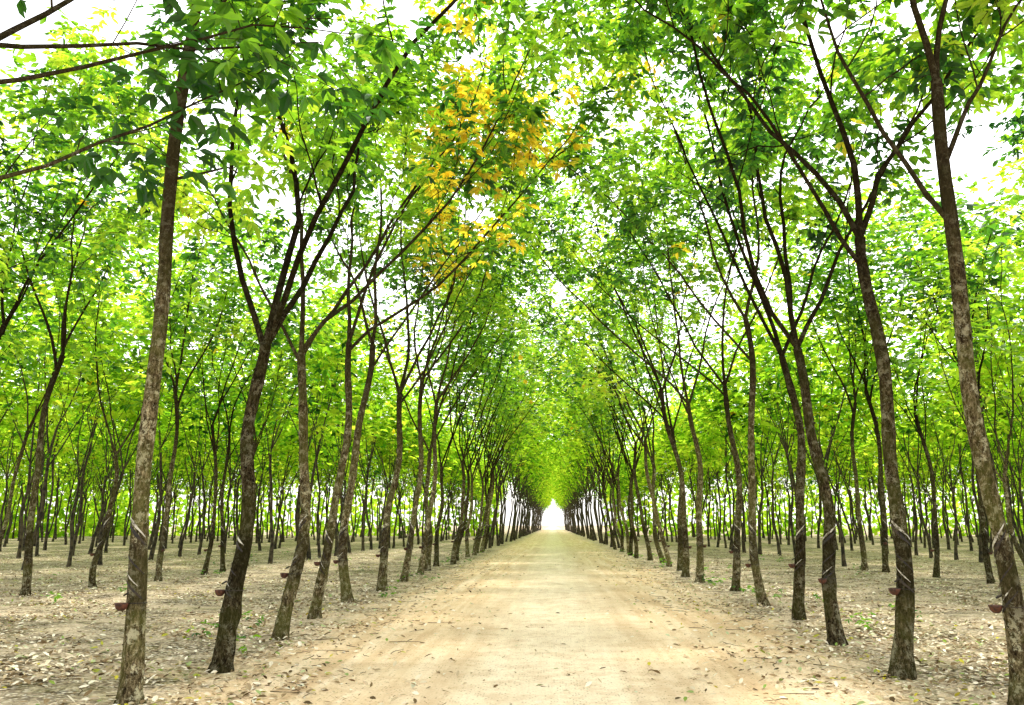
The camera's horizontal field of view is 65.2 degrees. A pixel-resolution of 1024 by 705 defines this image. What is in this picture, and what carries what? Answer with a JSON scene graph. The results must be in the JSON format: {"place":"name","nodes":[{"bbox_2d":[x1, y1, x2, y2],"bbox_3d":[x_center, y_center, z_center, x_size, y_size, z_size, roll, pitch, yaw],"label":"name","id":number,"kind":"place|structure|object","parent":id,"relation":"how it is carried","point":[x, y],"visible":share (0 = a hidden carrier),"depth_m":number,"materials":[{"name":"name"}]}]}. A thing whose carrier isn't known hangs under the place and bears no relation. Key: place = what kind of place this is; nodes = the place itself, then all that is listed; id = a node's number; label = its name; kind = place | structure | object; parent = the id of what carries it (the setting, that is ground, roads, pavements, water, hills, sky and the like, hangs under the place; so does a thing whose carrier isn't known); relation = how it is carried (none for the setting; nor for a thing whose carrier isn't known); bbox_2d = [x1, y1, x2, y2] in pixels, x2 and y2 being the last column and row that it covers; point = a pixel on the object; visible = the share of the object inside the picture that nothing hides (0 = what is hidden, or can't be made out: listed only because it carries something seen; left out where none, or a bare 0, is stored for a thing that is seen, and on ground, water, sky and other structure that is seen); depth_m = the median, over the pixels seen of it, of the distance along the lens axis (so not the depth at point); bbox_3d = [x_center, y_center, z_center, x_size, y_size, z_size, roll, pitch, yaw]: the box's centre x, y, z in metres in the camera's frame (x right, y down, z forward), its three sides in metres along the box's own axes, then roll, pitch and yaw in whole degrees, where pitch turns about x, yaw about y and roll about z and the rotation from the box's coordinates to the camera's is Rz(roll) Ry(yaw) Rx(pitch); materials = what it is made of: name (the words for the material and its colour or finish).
{"place":"outdoors","nodes":[
{"label":"outdoors","id":0,"kind":"place"},
{"bbox_2d":[0,526,1023,704],"bbox_3d":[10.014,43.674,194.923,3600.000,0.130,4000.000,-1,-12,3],"label":"ground","id":1,"kind":"structure","parent":0,"point":[61,689],"depth_m":16.60,"materials":[{"name":"soil"}]},
{"bbox_2d":[0,118,99,288],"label":"rubber tree","id":2,"kind":"object","parent":1,"relation":"on","point":[7,284],"visible":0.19,"depth_m":23.84,"materials":[{"name":"green plant"}]},
{"bbox_2d":[0,86,110,361],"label":"rubber tree","id":3,"kind":"object","parent":1,"relation":"on","point":[12,137],"visible":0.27,"depth_m":24.40,"materials":[{"name":"green plant"}]},
{"bbox_2d":[0,185,112,355],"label":"rubber tree","id":4,"kind":"object","parent":1,"relation":"on","point":[42,245],"visible":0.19,"depth_m":26.85,"materials":[{"name":"green plant"}]},
{"bbox_2d":[0,190,134,544],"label":"rubber tree","id":5,"kind":"object","parent":1,"relation":"on","point":[25,381],"visible":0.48,"depth_m":26.91,"materials":[{"name":"green plant"}]},
{"bbox_2d":[0,6,185,362],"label":"rubber tree","id":6,"kind":"object","parent":1,"relation":"on","point":[120,230],"visible":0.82,"depth_m":15.70,"materials":[{"name":"green plant"}]},
{"bbox_2d":[0,29,224,595],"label":"rubber tree","id":7,"kind":"object","parent":1,"relation":"on","point":[28,546],"visible":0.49,"depth_m":19.48,"materials":[{"name":"green plant"}]},
{"bbox_2d":[13,112,260,587],"bbox_3d":[-10.706,-0.026,21.527,7.311,12.745,4.958,-10,-16,39],"label":"rubber tree","id":8,"kind":"object","parent":1,"relation":"on","point":[213,275],"visible":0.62,"depth_m":21.86,"materials":[{"name":"green plant"}]},
{"bbox_2d":[0,1,283,339],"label":"rubber tree","id":9,"kind":"object","parent":1,"relation":"on","point":[40,213],"visible":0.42,"depth_m":18.24,"materials":[{"name":"green plant"}]},
{"bbox_2d":[74,104,285,581],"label":"rubber tree","id":10,"kind":"object","parent":1,"relation":"on","point":[161,549],"visible":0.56,"depth_m":25.53,"materials":[{"name":"green plant"}]},
{"bbox_2d":[113,0,305,704],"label":"rubber tree","id":11,"kind":"object","parent":1,"relation":"on","point":[130,684],"visible":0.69,"depth_m":8.21,"materials":[{"name":"green plant"}]},
{"bbox_2d":[0,0,434,207],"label":"rubber tree","id":12,"kind":"object","parent":1,"relation":"on","point":[243,39],"visible":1,"depth_m":6.72,"materials":[{"name":"green plant"}]},
{"bbox_2d":[130,195,331,571],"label":"rubber tree","id":13,"kind":"object","parent":1,"relation":"on","point":[222,543],"visible":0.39,"depth_m":29.18,"materials":[{"name":"green plant"}]},
{"bbox_2d":[130,205,342,574],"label":"rubber tree","id":14,"kind":"object","parent":1,"relation":"on","point":[286,322],"visible":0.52,"depth_m":28.31,"materials":[{"name":"green plant"}]},
{"bbox_2d":[138,207,354,565],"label":"rubber tree","id":15,"kind":"object","parent":1,"relation":"on","point":[283,350],"visible":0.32,"depth_m":31.43,"materials":[{"name":"green plant"}]},
{"bbox_2d":[154,0,457,673],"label":"rubber tree","id":16,"kind":"object","parent":1,"relation":"on","point":[222,660],"visible":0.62,"depth_m":10.33,"materials":[{"name":"green plant"}]},
{"bbox_2d":[52,0,633,640],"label":"rubber tree","id":17,"kind":"object","parent":1,"relation":"on","point":[466,86],"visible":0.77,"depth_m":13.34,"materials":[{"name":"green plant"}]},
{"bbox_2d":[294,60,602,591],"bbox_3d":[-2.141,-1.474,22.098,8.416,15.802,5.977,9,-15,-36],"label":"rubber tree","id":18,"kind":"object","parent":1,"relation":"on","point":[382,585],"visible":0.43,"depth_m":22.35,"materials":[{"name":"green plant"}]},
{"bbox_2d":[248,0,668,602],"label":"rubber tree","id":19,"kind":"object","parent":1,"relation":"on","point":[342,544],"visible":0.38,"depth_m":18.41,"materials":[{"name":"green plant"}]},
{"bbox_2d":[303,169,613,570],"bbox_3d":[-0.889,0.324,29.149,9.516,15.314,11.825,-4,-13,18],"label":"rubber tree","id":20,"kind":"object","parent":1,"relation":"on","point":[379,338],"visible":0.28,"depth_m":29.77,"materials":[{"name":"green plant"}]},
{"bbox_2d":[358,1,558,581],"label":"rubber tree","id":21,"kind":"object","parent":1,"relation":"on","point":[410,539],"visible":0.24,"depth_m":24.38,"materials":[{"name":"green plant"}]},
{"bbox_2d":[402,219,541,563],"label":"rubber tree","id":22,"kind":"object","parent":1,"relation":"on","point":[458,533],"visible":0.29,"depth_m":36.08,"materials":[{"name":"green plant"}]},
{"bbox_2d":[268,0,680,618],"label":"rubber tree","id":23,"kind":"object","parent":1,"relation":"on","point":[438,50],"visible":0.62,"depth_m":15.33,"materials":[{"name":"green plant"}]},
{"bbox_2d":[383,66,573,574],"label":"rubber tree","id":24,"kind":"object","parent":1,"relation":"on","point":[499,313],"visible":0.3,"depth_m":27.33,"materials":[{"name":"green plant"}]},
{"bbox_2d":[367,229,590,566],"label":"rubber tree","id":25,"kind":"object","parent":1,"relation":"on","point":[477,381],"visible":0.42,"depth_m":32.56,"materials":[{"name":"green plant"}]},
{"bbox_2d":[39,550,921,653],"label":"weed plants","id":26,"kind":"object","parent":1,"relation":"on","point":[385,595],"visible":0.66,"depth_m":17.07,"materials":[{"name":"green plant"}]},
{"bbox_2d":[419,250,549,560],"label":"rubber tree","id":27,"kind":"object","parent":1,"relation":"on","point":[525,381],"visible":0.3,"depth_m":38.15,"materials":[{"name":"green plant"}]},
{"bbox_2d":[445,293,547,554],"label":"rubber tree","id":28,"kind":"object","parent":1,"relation":"on","point":[474,552],"visible":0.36,"depth_m":44.90,"materials":[{"name":"green plant"}]},
{"bbox_2d":[423,288,577,556],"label":"rubber tree","id":29,"kind":"object","parent":1,"relation":"on","point":[467,552],"visible":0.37,"depth_m":40.98,"materials":[{"name":"green plant"}]},
{"bbox_2d":[0,186,1023,569],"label":"distant rubber trees","id":30,"kind":"object","parent":1,"relation":"on","point":[78,446],"visible":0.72,"depth_m":52.17,"materials":[{"name":"green plant"}]},
{"bbox_2d":[0,549,1023,704],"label":"leaf litter","id":31,"kind":"object","parent":1,"relation":"on","point":[249,687],"visible":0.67,"depth_m":11.60,"materials":[{"name":"brown plant"}]},
{"bbox_2d":[0,453,1023,537],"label":"distant foliage","id":32,"kind":"object","parent":1,"relation":"on","point":[119,526],"visible":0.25,"depth_m":117.91,"materials":[{"name":"green plant"}]},
{"bbox_2d":[463,315,560,550],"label":"rubber tree","id":33,"kind":"object","parent":1,"relation":"on","point":[486,476],"visible":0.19,"depth_m":53.28,"materials":[{"name":"green plant"}]},
{"bbox_2d":[474,351,551,548],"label":"rubber tree","id":34,"kind":"object","parent":1,"relation":"on","point":[488,486],"visible":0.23,"depth_m":56.31,"materials":[{"name":"green plant"}]},
{"bbox_2d":[442,296,592,551],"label":"rubber tree","id":35,"kind":"object","parent":1,"relation":"on","point":[493,479],"visible":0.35,"depth_m":49.06,"materials":[{"name":"green plant"}]},
{"bbox_2d":[445,326,597,552],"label":"rubber tree","id":36,"kind":"object","parent":1,"relation":"on","point":[560,400],"visible":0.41,"depth_m":47.64,"materials":[{"name":"green plant"}]},
{"bbox_2d":[501,279,653,553],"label":"rubber tree","id":37,"kind":"object","parent":1,"relation":"on","point":[578,400],"visible":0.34,"depth_m":47.46,"materials":[{"name":"green plant"}]},
{"bbox_2d":[518,328,640,549],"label":"rubber tree","id":38,"kind":"object","parent":1,"relation":"on","point":[604,498],"visible":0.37,"depth_m":54.91,"materials":[{"name":"green plant"}]},
{"bbox_2d":[473,238,699,560],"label":"rubber tree","id":39,"kind":"object","parent":1,"relation":"on","point":[647,543],"visible":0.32,"depth_m":38.47,"materials":[{"name":"green plant"}]},
{"bbox_2d":[528,325,647,551],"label":"rubber tree","id":40,"kind":"object","parent":1,"relation":"on","point":[616,488],"visible":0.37,"depth_m":49.33,"materials":[{"name":"green plant"}]},
{"bbox_2d":[467,212,714,566],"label":"rubber tree","id":41,"kind":"object","parent":1,"relation":"on","point":[600,376],"visible":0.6,"depth_m":31.87,"materials":[{"name":"green plant"}]},
{"bbox_2d":[553,327,638,543],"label":"rubber tree","id":42,"kind":"object","parent":1,"relation":"on","point":[616,459],"visible":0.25,"depth_m":51.83,"materials":[{"name":"green plant"}]},
{"bbox_2d":[382,33,820,582],"bbox_3d":[2.713,-1.158,24.396,13.823,16.188,7.421,1,-12,-7],"label":"rubber tree","id":43,"kind":"object","parent":1,"relation":"on","point":[699,576],"visible":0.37,"depth_m":24.72,"materials":[{"name":"green plant"}]},
{"bbox_2d":[433,123,780,570],"bbox_3d":[3.283,0.283,29.396,13.324,15.470,7.324,1,-12,-3],"label":"rubber tree","id":44,"kind":"object","parent":1,"relation":"on","point":[679,515],"visible":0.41,"depth_m":29.70,"materials":[{"name":"green plant"}]},
{"bbox_2d":[522,267,691,555],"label":"rubber tree","id":45,"kind":"object","parent":1,"relation":"on","point":[628,506],"visible":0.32,"depth_m":45.37,"materials":[{"name":"green plant"}]},
{"bbox_2d":[465,29,753,576],"bbox_3d":[3.405,-1.710,25.689,9.751,17.813,7.001,9,-15,-35],"label":"rubber tree","id":46,"kind":"object","parent":1,"relation":"on","point":[686,556],"visible":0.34,"depth_m":26.56,"materials":[{"name":"green plant"}]},
{"bbox_2d":[549,192,675,562],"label":"rubber tree","id":47,"kind":"object","parent":1,"relation":"on","point":[655,532],"visible":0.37,"depth_m":35.78,"materials":[{"name":"green plant"}]},
{"bbox_2d":[423,1,820,605],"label":"rubber tree","id":48,"kind":"object","parent":1,"relation":"on","point":[762,598],"visible":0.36,"depth_m":18.36,"materials":[{"name":"green plant"}]},
{"bbox_2d":[571,253,693,558],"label":"rubber tree","id":49,"kind":"object","parent":1,"relation":"on","point":[635,539],"visible":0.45,"depth_m":40.09,"materials":[{"name":"green plant"}]},
{"bbox_2d":[479,25,843,590],"bbox_3d":[4.170,-1.644,21.818,9.780,16.017,6.063,-4,-13,17],"label":"rubber tree","id":50,"kind":"object","parent":1,"relation":"on","point":[736,571],"visible":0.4,"depth_m":21.96,"materials":[{"name":"green plant"}]},
{"bbox_2d":[438,0,1023,679],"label":"rubber tree","id":51,"kind":"object","parent":1,"relation":"on","point":[902,662],"visible":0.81,"depth_m":10.24,"materials":[{"name":"green plant"}]},
{"bbox_2d":[568,0,931,619],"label":"rubber tree","id":52,"kind":"object","parent":1,"relation":"on","point":[799,559],"visible":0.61,"depth_m":15.80,"materials":[{"name":"green plant"}]},
{"bbox_2d":[602,0,1013,645],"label":"rubber tree","id":53,"kind":"object","parent":1,"relation":"on","point":[828,578],"visible":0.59,"depth_m":13.23,"materials":[{"name":"green plant"}]},
{"bbox_2d":[753,181,945,570],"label":"rubber tree","id":54,"kind":"object","parent":1,"relation":"on","point":[864,563],"visible":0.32,"depth_m":30.96,"materials":[{"name":"green plant"}]},
{"bbox_2d":[761,81,975,571],"bbox_3d":[12.350,-0.275,28.596,8.304,16.241,7.085,6,-14,-26],"label":"rubber tree","id":55,"kind":"object","parent":1,"relation":"on","point":[885,564],"visible":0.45,"depth_m":28.27,"materials":[{"name":"green plant"}]},
{"bbox_2d":[774,171,1022,577],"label":"rubber tree","id":56,"kind":"object","parent":1,"relation":"on","point":[873,368],"visible":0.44,"depth_m":27.35,"materials":[{"name":"green plant"}]},
{"bbox_2d":[820,0,1023,704],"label":"rubber tree","id":57,"kind":"object","parent":1,"relation":"on","point":[925,67],"visible":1,"depth_m":8.19,"materials":[{"name":"green plant"}]},
{"bbox_2d":[839,106,1023,583],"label":"rubber tree","id":58,"kind":"object","parent":1,"relation":"on","point":[990,579],"visible":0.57,"depth_m":24.30,"materials":[{"name":"green plant"}]},
{"bbox_2d":[857,125,1023,564],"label":"rubber tree","id":59,"kind":"object","parent":1,"relation":"on","point":[971,254],"visible":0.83,"depth_m":20.18,"materials":[{"name":"green plant"}]},
{"bbox_2d":[931,38,1023,269],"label":"rubber tree","id":60,"kind":"object","parent":1,"relation":"on","point":[1013,201],"visible":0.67,"depth_m":16.16,"materials":[{"name":"green plant"}]},
{"bbox_2d":[946,2,1023,167],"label":"rubber tree","id":61,"kind":"object","parent":1,"relation":"on","point":[1016,122],"visible":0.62,"depth_m":17.07,"materials":[{"name":"green plant"}]},
{"bbox_2d":[0,0,1023,525],"label":"sky","id":62,"kind":"structure","parent":0,"point":[966,157],"materials":[{"name":"white"}]},
{"bbox_2d":[211,528,895,704],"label":"dirt road","id":63,"kind":"structure","parent":0,"point":[595,633],"depth_m":10.33,"materials":[{"name":"beige soil"}]}
]}

